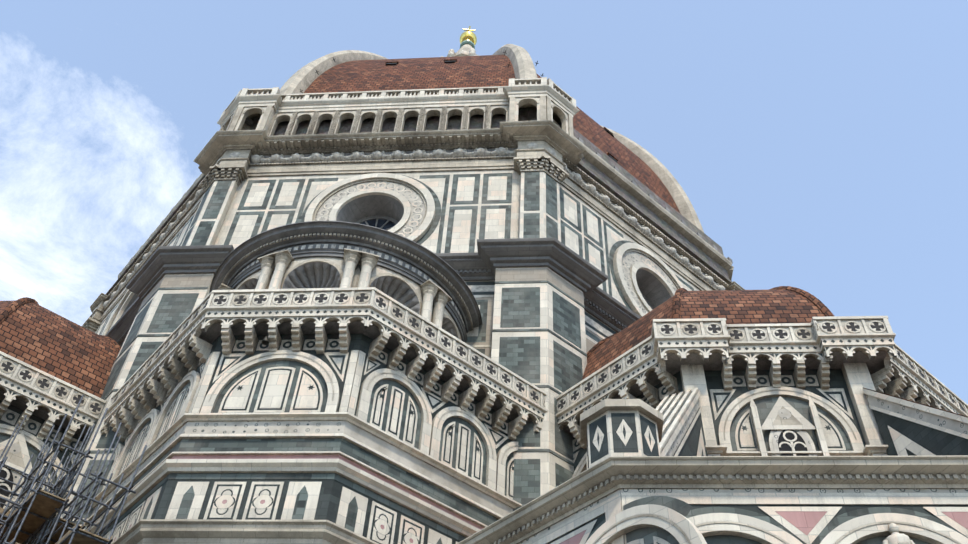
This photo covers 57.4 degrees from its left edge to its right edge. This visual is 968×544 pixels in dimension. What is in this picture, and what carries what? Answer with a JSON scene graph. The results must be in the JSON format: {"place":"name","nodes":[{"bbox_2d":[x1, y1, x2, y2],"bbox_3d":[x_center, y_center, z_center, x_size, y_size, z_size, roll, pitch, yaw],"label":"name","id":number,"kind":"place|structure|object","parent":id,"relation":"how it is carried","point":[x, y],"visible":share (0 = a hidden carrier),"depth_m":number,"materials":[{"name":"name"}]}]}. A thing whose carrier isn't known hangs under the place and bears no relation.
{"place":"outdoors","nodes":[
{"label":"outdoors","id":0,"kind":"place"},
{"bbox_2d":[0,221,967,543],"bbox_3d":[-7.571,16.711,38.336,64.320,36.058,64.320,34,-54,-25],"label":"cathedral tribunes","id":1,"kind":"object","parent":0,"point":[322,383],"visible":0.94,"depth_m":35.50,"materials":[{"name":"white stone"}]},
{"bbox_2d":[0,0,967,403],"label":"sky","id":2,"kind":"structure","parent":0,"point":[822,145],"materials":[{"name":"blue"}]},
{"bbox_2d":[580,388,967,468],"bbox_3d":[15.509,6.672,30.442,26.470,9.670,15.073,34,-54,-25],"label":"cathedral buttresses","id":3,"kind":"structure","parent":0,"point":[672,425],"depth_m":29.95,"materials":[{"name":"white stone"}]},
{"label":"ground","id":4,"kind":"structure","parent":0,"visible":0},
{"bbox_2d":[0,395,146,543],"bbox_3d":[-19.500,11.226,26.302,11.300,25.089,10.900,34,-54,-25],"label":"scaffolding","id":5,"kind":"object","parent":4,"relation":"on","point":[32,518],"visible":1,"depth_m":31.58,"materials":[{"name":"metal"}]},
{"bbox_2d":[56,77,744,529],"bbox_3d":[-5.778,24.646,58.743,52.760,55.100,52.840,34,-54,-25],"label":"drum","id":6,"kind":"object","parent":4,"relation":"on","point":[542,227],"visible":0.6,"depth_m":54.81,"materials":[{"name":"white stone"}]},
{"bbox_2d":[280,26,703,232],"bbox_3d":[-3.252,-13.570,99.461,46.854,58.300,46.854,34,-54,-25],"label":"dome","id":7,"kind":"structure","parent":6,"relation":"on","point":[464,66],"depth_m":72.55,"materials":[{"name":"red tile"}]}
]}

